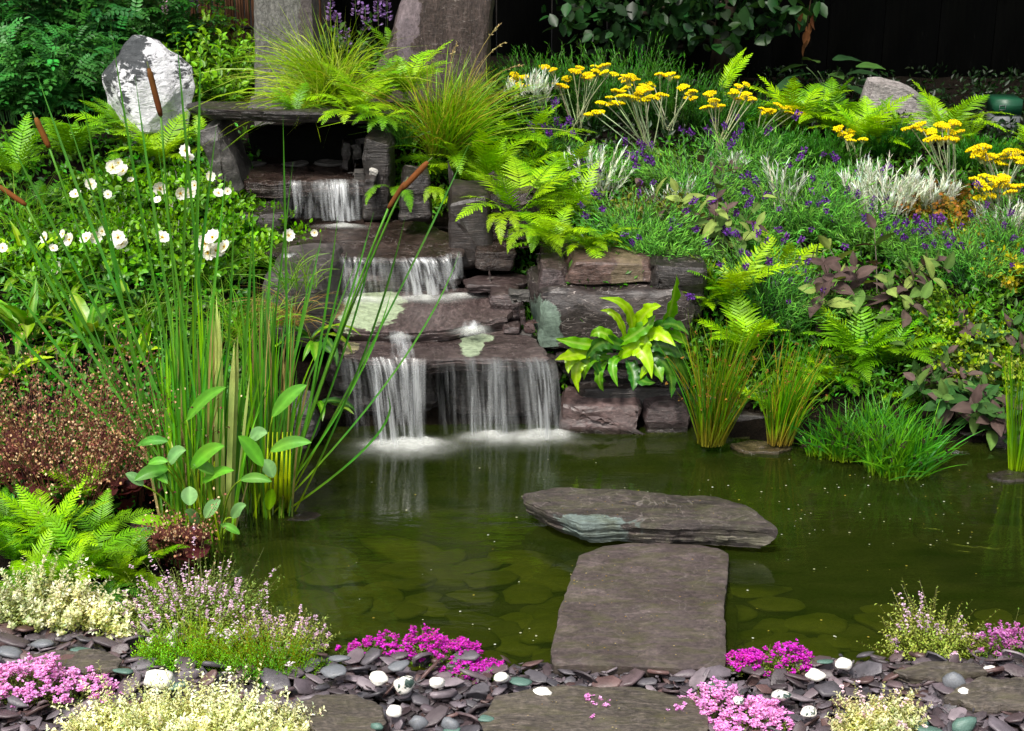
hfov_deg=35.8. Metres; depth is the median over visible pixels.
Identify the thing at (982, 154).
yellow everlasting
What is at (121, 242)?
rose bush
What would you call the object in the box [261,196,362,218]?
rock
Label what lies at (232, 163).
side stone
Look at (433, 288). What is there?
waterfall
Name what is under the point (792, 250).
fern
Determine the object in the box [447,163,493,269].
rock
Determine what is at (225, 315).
grass tuft
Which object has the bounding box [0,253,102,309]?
grass tuft
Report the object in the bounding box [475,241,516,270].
rock
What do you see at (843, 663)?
pebble
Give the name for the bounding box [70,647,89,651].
slate pebble
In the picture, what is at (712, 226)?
sage
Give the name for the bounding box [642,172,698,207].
silver everlasting
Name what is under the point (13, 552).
fern
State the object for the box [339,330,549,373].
cascade slab
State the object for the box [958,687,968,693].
pebble
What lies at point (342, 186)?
waterfall
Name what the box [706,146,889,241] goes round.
lavender
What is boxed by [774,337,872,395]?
fern
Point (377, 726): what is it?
slate pebble
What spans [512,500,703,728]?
fallen petals
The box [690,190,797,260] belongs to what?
lavender
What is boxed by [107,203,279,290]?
rose bush
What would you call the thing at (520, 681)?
slate pebble
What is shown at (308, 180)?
cascade slab
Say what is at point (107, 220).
grass tuft
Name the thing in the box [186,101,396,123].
stone slab
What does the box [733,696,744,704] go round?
pebble
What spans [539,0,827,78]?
tree
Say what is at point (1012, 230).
lavender
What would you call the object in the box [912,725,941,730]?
slate pebble
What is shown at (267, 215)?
rock
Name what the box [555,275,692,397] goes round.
hart tongue fern
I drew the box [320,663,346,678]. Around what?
slate pebble
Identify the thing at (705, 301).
fern
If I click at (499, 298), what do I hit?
rock
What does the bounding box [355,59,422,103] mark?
fern
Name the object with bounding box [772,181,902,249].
lavender
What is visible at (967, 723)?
slate pebble
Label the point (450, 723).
pebble
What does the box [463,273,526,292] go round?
slate slab
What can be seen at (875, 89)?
boulder
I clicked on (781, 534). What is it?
floating specks
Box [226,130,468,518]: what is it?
cattail clump
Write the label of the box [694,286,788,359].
fern
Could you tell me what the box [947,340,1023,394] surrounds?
herb
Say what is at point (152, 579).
fern
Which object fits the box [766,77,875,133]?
fern
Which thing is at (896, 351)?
fern
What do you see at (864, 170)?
silver everlasting
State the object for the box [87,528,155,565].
fern
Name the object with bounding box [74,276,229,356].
grass tuft
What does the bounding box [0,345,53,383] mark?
strap fern
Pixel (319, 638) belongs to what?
thyme
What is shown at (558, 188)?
fern
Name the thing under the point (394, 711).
pebble
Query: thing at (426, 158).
fern
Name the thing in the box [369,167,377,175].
stone
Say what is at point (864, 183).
silver everlasting
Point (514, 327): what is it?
slate chip
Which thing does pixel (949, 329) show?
herb
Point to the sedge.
(293, 309)
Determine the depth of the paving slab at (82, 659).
3.28 m
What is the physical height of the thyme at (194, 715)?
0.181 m
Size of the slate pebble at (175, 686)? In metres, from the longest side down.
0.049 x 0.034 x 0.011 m
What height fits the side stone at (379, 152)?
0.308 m
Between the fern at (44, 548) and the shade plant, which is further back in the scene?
the shade plant
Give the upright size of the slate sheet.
0.024 m
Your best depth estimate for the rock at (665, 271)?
4.64 m
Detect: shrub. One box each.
[0,0,107,88]
[0,0,142,88]
[0,8,112,125]
[0,15,140,118]
[8,0,182,75]
[62,0,220,44]
[110,0,245,88]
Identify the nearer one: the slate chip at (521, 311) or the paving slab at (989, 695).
the paving slab at (989, 695)
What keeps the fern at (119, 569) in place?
on the ground
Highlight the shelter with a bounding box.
[321,0,1023,77]
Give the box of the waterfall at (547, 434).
[471,384,548,439]
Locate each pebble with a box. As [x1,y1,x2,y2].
[0,645,22,658]
[29,639,54,647]
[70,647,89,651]
[112,668,132,673]
[143,669,174,690]
[166,681,188,690]
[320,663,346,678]
[328,655,350,661]
[369,671,388,685]
[371,723,382,730]
[386,705,401,717]
[388,660,409,671]
[393,675,414,694]
[409,715,428,730]
[429,677,444,688]
[441,717,459,729]
[443,727,460,730]
[478,714,493,721]
[494,672,509,681]
[509,676,531,685]
[533,687,548,695]
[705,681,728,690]
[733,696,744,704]
[771,689,791,700]
[800,705,816,716]
[805,668,825,681]
[817,659,832,663]
[835,657,851,669]
[912,714,929,724]
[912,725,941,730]
[942,671,965,689]
[952,716,976,730]
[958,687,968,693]
[983,665,994,672]
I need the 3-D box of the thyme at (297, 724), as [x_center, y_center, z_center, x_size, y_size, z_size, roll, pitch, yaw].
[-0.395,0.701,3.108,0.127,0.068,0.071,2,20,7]
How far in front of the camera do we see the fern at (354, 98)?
5.29 m
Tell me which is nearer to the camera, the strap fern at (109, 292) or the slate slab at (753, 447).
the slate slab at (753, 447)
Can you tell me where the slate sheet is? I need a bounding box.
[247,96,293,108]
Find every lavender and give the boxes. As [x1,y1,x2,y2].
[506,96,614,184]
[562,178,715,247]
[567,137,663,193]
[610,215,720,262]
[619,131,773,211]
[667,109,839,198]
[685,222,864,335]
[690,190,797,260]
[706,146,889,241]
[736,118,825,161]
[754,257,866,347]
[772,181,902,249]
[799,151,895,205]
[828,208,951,262]
[869,213,994,284]
[912,201,1023,297]
[940,179,1023,258]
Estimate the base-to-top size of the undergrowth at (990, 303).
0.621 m
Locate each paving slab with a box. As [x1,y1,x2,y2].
[33,649,121,677]
[298,694,386,730]
[480,685,708,730]
[893,661,987,683]
[942,676,1023,716]
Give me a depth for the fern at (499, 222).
4.77 m
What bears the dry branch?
hanging from the tree
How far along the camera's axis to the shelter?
7.46 m
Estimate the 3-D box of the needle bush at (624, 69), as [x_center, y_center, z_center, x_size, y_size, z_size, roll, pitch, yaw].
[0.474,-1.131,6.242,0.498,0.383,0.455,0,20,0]
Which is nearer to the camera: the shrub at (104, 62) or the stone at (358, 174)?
the stone at (358, 174)
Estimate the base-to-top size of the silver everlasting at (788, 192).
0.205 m
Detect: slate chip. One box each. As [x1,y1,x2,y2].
[502,321,521,333]
[508,288,529,303]
[518,305,525,324]
[519,329,532,336]
[524,318,537,332]
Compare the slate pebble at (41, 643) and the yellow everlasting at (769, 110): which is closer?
the slate pebble at (41, 643)
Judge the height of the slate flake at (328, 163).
0.016 m
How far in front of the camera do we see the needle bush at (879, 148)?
6.03 m
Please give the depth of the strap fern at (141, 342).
4.50 m
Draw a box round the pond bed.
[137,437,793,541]
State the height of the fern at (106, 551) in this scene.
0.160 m
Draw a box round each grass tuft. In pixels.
[0,175,86,237]
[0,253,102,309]
[36,199,169,244]
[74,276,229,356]
[148,236,272,293]
[152,267,333,347]
[180,3,463,161]
[201,52,373,147]
[235,241,346,291]
[322,42,583,167]
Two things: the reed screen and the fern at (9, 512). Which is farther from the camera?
the reed screen
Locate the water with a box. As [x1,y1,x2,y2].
[146,424,1023,684]
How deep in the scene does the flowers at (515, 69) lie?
6.07 m
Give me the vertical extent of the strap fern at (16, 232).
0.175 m
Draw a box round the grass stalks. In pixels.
[431,23,521,99]
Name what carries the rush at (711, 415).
on the water
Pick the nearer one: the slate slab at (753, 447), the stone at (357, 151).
the slate slab at (753, 447)
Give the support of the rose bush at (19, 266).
on the ground
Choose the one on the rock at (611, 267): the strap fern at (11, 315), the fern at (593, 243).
the fern at (593, 243)
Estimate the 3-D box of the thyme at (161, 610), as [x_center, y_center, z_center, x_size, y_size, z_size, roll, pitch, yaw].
[-0.695,0.478,3.479,0.399,0.233,0.317,0,20,0]
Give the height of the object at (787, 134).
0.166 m
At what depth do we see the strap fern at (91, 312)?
4.59 m
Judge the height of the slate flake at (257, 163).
0.013 m
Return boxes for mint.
[162,0,254,94]
[165,28,254,102]
[173,0,254,89]
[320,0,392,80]
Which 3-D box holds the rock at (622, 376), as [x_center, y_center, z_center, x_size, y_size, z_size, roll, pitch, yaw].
[0.326,-0.017,4.772,0.409,0.107,0.323,0,20,0]
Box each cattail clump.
[0,25,268,541]
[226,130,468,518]
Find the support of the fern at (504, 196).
on the rock at (522, 192)
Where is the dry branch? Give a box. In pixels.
[797,0,814,55]
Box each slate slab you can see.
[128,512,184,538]
[286,511,320,520]
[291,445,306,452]
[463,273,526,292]
[730,440,791,454]
[987,470,1023,482]
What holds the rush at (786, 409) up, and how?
on the slate slab at (753, 447)
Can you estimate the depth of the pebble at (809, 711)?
3.09 m
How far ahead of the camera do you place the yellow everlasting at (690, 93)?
6.01 m
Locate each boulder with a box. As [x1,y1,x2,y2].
[102,35,194,147]
[860,77,947,126]
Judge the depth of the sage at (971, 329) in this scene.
4.73 m
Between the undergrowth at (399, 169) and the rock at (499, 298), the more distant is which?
the undergrowth at (399, 169)
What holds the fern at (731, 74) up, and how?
on the ground
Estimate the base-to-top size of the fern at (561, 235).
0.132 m
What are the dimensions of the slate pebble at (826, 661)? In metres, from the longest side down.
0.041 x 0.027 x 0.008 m
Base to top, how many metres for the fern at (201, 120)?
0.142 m
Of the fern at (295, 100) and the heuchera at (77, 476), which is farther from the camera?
the fern at (295, 100)
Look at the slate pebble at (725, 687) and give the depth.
3.19 m
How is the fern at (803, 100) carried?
on the ground
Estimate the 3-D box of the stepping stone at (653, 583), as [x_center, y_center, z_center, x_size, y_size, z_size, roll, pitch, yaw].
[0.297,0.609,3.592,0.431,0.176,0.700,3,20,7]
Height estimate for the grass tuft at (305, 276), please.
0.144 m
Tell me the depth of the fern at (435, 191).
4.91 m
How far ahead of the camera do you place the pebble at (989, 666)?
3.25 m
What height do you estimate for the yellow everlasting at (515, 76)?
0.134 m
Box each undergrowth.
[0,120,264,517]
[395,112,544,218]
[430,60,563,117]
[480,62,1023,151]
[510,131,1023,409]
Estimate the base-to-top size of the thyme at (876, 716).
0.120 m
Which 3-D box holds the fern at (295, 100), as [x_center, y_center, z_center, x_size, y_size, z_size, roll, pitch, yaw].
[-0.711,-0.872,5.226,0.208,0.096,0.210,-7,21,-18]
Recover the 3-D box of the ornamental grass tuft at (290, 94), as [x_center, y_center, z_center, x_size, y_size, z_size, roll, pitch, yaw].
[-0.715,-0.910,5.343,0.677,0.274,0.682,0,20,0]
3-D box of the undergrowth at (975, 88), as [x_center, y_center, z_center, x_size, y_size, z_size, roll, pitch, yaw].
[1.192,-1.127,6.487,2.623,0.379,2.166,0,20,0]
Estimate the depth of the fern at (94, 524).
3.78 m
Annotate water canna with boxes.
[125,384,311,540]
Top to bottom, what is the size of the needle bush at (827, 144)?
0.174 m
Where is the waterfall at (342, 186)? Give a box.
[332,181,344,221]
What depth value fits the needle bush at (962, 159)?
5.97 m
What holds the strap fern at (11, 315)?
on the ground
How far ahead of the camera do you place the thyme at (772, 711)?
3.12 m
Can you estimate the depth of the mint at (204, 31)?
6.23 m
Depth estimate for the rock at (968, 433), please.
4.53 m
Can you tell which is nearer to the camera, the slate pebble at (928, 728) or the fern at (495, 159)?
the slate pebble at (928, 728)
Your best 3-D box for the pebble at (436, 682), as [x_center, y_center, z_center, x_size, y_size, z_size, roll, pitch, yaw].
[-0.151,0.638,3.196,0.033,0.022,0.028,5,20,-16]
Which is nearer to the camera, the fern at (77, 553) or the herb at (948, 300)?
the fern at (77, 553)
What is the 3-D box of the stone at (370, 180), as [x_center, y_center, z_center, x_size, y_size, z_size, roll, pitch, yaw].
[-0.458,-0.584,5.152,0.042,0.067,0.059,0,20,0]
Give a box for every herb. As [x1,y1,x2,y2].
[598,183,705,231]
[604,145,697,189]
[847,305,913,345]
[860,286,955,332]
[891,179,1001,229]
[892,278,972,317]
[900,299,1020,378]
[922,208,1021,254]
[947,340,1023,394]
[963,239,1023,295]
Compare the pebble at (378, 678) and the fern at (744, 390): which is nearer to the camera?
the pebble at (378, 678)
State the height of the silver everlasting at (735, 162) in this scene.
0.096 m
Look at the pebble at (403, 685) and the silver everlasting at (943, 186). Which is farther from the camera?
the silver everlasting at (943, 186)
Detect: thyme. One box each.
[0,541,119,635]
[0,652,123,709]
[46,653,325,730]
[50,579,154,640]
[100,527,283,646]
[130,602,253,671]
[200,614,330,687]
[206,582,340,656]
[282,711,322,730]
[335,629,453,659]
[394,623,483,667]
[436,657,506,685]
[584,693,610,717]
[666,676,794,730]
[726,638,817,677]
[824,680,932,730]
[856,578,999,660]
[969,607,1023,658]
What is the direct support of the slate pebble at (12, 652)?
on the ground
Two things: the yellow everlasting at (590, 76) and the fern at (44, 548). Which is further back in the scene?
the yellow everlasting at (590, 76)
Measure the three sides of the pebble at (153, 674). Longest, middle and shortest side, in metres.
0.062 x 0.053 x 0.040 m
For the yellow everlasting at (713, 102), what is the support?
on the ground
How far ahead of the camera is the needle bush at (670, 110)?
6.18 m
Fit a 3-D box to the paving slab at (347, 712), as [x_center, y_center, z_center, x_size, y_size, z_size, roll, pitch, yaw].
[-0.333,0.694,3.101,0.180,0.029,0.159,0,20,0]
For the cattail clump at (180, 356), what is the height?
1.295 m
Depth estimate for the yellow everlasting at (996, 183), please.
5.35 m
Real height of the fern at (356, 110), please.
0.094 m
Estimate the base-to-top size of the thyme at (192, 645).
0.118 m
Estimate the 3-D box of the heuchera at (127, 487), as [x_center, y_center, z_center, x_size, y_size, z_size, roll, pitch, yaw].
[-0.942,0.167,3.943,0.513,0.400,0.363,0,20,0]
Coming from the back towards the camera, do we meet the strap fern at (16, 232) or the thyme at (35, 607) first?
the strap fern at (16, 232)
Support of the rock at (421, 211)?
on the cascade slab at (351, 237)
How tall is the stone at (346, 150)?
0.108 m
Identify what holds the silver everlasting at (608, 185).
on the ground
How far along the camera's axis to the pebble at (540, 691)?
3.16 m
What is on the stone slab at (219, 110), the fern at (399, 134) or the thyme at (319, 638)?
the fern at (399, 134)
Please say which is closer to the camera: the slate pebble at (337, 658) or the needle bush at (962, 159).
the slate pebble at (337, 658)
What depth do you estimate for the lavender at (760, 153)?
5.70 m
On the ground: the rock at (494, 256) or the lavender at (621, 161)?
the lavender at (621, 161)
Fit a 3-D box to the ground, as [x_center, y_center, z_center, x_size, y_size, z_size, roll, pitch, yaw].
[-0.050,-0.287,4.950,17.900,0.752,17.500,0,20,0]
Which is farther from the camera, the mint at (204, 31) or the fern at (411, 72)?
the mint at (204, 31)
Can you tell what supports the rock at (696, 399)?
on the ground
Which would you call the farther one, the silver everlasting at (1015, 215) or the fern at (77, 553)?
the silver everlasting at (1015, 215)
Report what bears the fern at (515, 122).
on the ground
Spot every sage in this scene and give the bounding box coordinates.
[635,163,776,260]
[692,147,741,200]
[798,213,954,332]
[889,333,1001,387]
[901,359,1003,429]
[928,371,1022,450]
[952,308,1023,358]
[986,386,1022,443]
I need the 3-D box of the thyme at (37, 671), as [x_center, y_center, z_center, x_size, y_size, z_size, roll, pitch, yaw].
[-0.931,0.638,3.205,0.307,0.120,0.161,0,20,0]
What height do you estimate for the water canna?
0.484 m
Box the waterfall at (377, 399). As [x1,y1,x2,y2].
[375,364,421,448]
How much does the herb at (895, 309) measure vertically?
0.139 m
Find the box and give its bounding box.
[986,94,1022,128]
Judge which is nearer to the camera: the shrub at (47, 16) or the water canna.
the water canna
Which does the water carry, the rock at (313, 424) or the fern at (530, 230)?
the rock at (313, 424)
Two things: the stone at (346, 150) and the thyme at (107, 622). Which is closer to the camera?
the thyme at (107, 622)
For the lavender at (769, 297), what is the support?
on the ground
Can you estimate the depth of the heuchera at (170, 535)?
3.75 m
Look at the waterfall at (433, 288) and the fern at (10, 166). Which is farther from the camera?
the fern at (10, 166)
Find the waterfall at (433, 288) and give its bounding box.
[411,259,455,298]
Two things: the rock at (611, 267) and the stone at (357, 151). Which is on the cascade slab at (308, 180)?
the stone at (357, 151)
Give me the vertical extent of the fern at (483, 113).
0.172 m
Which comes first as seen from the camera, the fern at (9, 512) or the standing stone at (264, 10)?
the fern at (9, 512)
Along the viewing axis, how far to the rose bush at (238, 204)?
5.14 m
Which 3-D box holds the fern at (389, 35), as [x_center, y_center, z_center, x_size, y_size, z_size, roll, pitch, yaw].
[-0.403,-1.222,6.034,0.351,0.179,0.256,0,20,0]
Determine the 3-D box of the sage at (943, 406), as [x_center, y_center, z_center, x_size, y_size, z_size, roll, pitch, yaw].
[1.265,0.077,4.572,0.301,0.176,0.254,0,20,0]
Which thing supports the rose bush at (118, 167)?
on the ground
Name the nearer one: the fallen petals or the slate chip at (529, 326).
the fallen petals
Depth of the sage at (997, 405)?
4.47 m
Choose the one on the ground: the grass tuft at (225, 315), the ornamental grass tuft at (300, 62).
the ornamental grass tuft at (300, 62)
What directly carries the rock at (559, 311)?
on the rock at (622, 376)
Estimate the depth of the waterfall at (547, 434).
4.51 m
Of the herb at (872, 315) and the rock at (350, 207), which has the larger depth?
the rock at (350, 207)
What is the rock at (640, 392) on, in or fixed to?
on the ground
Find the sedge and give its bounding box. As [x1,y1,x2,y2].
[196,277,370,363]
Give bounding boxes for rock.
[229,195,292,237]
[248,124,365,163]
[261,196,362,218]
[261,243,344,346]
[291,390,320,440]
[326,340,441,418]
[342,263,465,292]
[398,165,431,221]
[434,170,542,247]
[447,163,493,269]
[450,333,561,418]
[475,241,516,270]
[488,269,522,321]
[527,265,695,350]
[536,253,567,287]
[539,239,577,259]
[555,348,685,386]
[558,385,644,434]
[564,243,650,284]
[574,378,689,405]
[635,394,689,432]
[645,243,706,318]
[688,388,736,414]
[725,409,769,421]
[960,431,985,435]
[987,429,1019,447]
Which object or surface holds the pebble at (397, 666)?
on the ground
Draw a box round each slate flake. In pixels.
[251,161,266,166]
[281,160,308,166]
[314,159,342,166]
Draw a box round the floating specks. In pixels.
[356,459,993,644]
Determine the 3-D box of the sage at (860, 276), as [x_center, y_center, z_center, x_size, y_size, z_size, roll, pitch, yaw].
[1.092,-0.270,4.832,0.507,0.306,0.462,0,20,0]
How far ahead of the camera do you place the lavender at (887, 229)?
5.18 m
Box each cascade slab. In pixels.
[243,163,364,197]
[264,219,464,265]
[332,288,512,343]
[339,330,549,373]
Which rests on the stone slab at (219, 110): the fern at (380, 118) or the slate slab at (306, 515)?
the fern at (380, 118)
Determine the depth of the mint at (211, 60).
6.16 m
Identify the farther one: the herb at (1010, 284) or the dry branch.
the dry branch
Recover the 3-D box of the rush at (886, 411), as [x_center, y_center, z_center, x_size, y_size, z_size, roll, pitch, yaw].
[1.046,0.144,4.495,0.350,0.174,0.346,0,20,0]
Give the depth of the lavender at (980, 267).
4.98 m
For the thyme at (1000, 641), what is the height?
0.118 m
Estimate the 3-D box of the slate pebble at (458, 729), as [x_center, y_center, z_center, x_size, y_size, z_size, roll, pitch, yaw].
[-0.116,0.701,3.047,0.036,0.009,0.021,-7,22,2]
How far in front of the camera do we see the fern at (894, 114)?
6.34 m
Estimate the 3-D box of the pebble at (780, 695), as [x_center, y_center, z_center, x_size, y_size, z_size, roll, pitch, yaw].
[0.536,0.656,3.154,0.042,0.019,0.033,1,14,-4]
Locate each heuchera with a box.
[0,309,241,515]
[0,336,137,490]
[19,344,229,509]
[134,487,225,573]
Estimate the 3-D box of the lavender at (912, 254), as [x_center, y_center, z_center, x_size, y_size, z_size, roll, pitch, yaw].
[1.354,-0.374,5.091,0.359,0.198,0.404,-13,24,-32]
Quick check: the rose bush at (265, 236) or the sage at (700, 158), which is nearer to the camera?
the rose bush at (265, 236)
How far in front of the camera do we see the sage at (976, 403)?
4.47 m
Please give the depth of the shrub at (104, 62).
5.82 m
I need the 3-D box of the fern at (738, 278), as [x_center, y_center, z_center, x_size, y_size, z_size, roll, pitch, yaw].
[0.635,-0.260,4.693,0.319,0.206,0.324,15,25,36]
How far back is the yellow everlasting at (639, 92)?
5.68 m
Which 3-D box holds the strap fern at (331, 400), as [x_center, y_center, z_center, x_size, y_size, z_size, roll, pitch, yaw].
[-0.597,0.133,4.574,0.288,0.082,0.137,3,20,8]
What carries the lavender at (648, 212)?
on the ground
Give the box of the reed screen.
[1,0,321,70]
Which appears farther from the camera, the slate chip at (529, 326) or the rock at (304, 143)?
the rock at (304, 143)
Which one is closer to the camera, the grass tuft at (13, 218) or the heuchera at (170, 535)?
the heuchera at (170, 535)
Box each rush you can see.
[656,308,797,447]
[738,330,842,446]
[782,397,903,462]
[785,412,861,459]
[830,385,956,443]
[830,399,982,480]
[998,327,1023,471]
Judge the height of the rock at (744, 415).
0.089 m
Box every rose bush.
[0,211,122,299]
[48,201,200,293]
[49,158,155,221]
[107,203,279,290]
[108,144,249,217]
[204,187,296,232]
[206,204,325,278]
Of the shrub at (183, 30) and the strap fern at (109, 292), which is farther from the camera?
the shrub at (183, 30)
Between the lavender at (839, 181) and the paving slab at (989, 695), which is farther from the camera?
the lavender at (839, 181)
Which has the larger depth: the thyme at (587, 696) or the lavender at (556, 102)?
the lavender at (556, 102)
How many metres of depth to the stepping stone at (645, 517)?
3.88 m
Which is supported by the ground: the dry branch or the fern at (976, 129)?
the fern at (976, 129)
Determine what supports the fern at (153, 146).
on the ground
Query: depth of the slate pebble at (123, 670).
3.24 m
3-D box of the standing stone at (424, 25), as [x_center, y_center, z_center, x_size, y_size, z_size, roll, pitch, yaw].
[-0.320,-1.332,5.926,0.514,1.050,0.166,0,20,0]
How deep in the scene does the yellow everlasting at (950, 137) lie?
5.57 m
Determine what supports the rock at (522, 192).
on the cascade slab at (351, 237)
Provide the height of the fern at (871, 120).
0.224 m
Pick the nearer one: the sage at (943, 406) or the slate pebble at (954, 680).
the slate pebble at (954, 680)
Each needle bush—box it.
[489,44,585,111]
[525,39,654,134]
[573,28,694,127]
[608,48,740,135]
[679,77,777,141]
[779,124,873,171]
[845,118,925,160]
[943,132,1018,173]
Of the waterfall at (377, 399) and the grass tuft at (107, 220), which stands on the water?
the waterfall at (377, 399)
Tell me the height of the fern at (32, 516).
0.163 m
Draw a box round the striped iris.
[171,298,249,527]
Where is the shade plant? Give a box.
[773,55,885,102]
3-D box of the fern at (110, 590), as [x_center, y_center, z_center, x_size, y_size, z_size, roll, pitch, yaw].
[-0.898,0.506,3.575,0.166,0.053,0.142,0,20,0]
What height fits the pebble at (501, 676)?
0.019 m
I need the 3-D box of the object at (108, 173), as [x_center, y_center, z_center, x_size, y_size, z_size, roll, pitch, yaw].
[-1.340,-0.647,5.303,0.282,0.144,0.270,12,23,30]
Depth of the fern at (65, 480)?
3.90 m
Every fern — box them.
[0,112,63,179]
[0,221,69,291]
[0,278,94,365]
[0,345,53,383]
[0,478,109,554]
[0,483,60,538]
[0,513,69,566]
[0,523,58,590]
[3,111,133,160]
[5,180,71,210]
[12,563,81,589]
[19,529,116,597]
[34,506,158,583]
[38,291,155,361]
[39,455,109,500]
[53,488,153,546]
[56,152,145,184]
[58,257,131,304]
[62,96,172,147]
[84,578,144,604]
[85,541,156,583]
[86,278,169,310]
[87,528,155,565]
[97,567,167,592]
[103,321,160,365]
[106,111,204,168]
[117,526,189,567]
[171,115,206,153]
[268,82,323,109]
[270,391,356,420]
[275,320,360,365]
[299,61,407,112]
[309,94,388,124]
[351,108,412,132]
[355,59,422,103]
[358,39,453,98]
[361,99,440,145]
[362,20,391,47]
[365,184,413,211]
[395,114,493,178]
[411,88,519,132]
[421,136,493,174]
[423,186,444,202]
[428,128,553,179]
[432,148,562,205]
[444,80,547,144]
[455,152,595,229]
[459,119,570,178]
[485,100,595,149]
[487,211,519,243]
[499,205,604,252]
[505,139,634,191]
[506,221,573,256]
[508,152,591,206]
[520,161,613,227]
[551,221,640,258]
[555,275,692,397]
[562,223,631,249]
[686,284,732,310]
[687,237,798,307]
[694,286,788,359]
[719,47,753,88]
[723,90,818,129]
[736,379,796,410]
[749,74,852,134]
[756,224,822,285]
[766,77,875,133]
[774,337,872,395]
[798,298,905,379]
[809,94,923,147]
[830,316,955,371]
[879,98,924,134]
[882,381,948,408]
[894,79,1013,141]
[956,112,990,151]
[999,123,1023,150]
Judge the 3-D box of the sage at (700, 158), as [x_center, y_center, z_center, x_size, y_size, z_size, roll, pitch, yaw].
[0.704,-0.652,5.511,0.196,0.190,0.177,11,23,28]
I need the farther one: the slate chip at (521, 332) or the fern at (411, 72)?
the fern at (411, 72)
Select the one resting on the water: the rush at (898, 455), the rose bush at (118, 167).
the rush at (898, 455)
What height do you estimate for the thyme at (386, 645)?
0.059 m
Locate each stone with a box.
[197,119,251,199]
[254,0,319,125]
[340,138,352,170]
[349,163,364,185]
[351,138,363,163]
[362,124,395,220]
[364,174,377,195]
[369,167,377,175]
[371,0,494,101]
[522,487,777,547]
[550,543,728,680]
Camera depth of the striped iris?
3.88 m
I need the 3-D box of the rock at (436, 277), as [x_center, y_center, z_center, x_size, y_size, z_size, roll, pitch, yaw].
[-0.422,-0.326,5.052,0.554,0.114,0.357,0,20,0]
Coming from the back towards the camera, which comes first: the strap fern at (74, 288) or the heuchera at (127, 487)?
the strap fern at (74, 288)
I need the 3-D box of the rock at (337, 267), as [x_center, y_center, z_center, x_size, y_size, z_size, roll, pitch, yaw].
[-0.633,-0.218,4.837,0.239,0.257,0.387,0,20,0]
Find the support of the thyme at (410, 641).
on the ground
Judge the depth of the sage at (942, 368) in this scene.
4.66 m
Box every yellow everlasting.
[509,71,529,93]
[539,62,618,130]
[583,73,668,153]
[638,71,697,134]
[699,82,756,157]
[758,102,806,137]
[833,125,867,165]
[901,119,964,191]
[965,143,1023,201]
[968,173,1023,224]
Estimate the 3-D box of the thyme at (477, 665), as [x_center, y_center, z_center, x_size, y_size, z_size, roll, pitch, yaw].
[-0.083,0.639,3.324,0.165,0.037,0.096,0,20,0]
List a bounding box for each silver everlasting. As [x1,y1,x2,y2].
[506,67,558,112]
[563,138,635,199]
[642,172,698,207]
[707,150,749,173]
[761,152,811,213]
[836,158,892,198]
[839,150,924,220]
[895,164,964,213]
[973,195,1023,238]
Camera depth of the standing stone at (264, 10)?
5.68 m
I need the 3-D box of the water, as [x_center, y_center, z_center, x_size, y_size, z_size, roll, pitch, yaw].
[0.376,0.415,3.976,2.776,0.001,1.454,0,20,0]
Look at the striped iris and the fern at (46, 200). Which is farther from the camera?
the fern at (46, 200)
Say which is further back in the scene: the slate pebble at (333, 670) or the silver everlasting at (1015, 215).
the silver everlasting at (1015, 215)
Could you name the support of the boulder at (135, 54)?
on the ground
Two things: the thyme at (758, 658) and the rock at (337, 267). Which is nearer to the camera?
the thyme at (758, 658)
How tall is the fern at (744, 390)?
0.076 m
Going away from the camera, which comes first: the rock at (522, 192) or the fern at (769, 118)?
the rock at (522, 192)
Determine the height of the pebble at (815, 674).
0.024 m
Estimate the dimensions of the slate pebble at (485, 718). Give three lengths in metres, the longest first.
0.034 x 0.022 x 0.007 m
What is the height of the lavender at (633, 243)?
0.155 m
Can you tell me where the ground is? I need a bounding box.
[0,0,1023,730]
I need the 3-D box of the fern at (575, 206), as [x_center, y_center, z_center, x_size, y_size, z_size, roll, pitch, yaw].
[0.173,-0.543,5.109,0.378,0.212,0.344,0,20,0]
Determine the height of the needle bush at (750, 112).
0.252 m
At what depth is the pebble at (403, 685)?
3.17 m
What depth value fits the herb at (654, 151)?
5.52 m
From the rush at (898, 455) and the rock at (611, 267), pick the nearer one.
the rush at (898, 455)
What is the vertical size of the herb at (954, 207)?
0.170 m
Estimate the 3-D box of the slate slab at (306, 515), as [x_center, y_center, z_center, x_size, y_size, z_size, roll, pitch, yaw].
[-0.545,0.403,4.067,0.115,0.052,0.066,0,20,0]
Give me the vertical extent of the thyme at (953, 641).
0.192 m
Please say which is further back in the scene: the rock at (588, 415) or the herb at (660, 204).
the herb at (660, 204)
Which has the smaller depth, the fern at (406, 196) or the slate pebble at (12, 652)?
the slate pebble at (12, 652)
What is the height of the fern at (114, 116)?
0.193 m
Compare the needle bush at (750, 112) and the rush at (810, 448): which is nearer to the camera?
the rush at (810, 448)
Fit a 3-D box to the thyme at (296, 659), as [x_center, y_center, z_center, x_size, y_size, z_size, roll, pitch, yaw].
[-0.515,0.589,3.318,0.278,0.135,0.200,0,20,0]
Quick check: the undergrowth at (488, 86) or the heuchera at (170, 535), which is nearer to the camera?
the heuchera at (170, 535)
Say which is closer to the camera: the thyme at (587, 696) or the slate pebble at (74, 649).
the thyme at (587, 696)
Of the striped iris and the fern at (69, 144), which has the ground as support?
the fern at (69, 144)
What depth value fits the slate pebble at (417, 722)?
3.05 m
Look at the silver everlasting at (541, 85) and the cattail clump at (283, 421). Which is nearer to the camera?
the cattail clump at (283, 421)

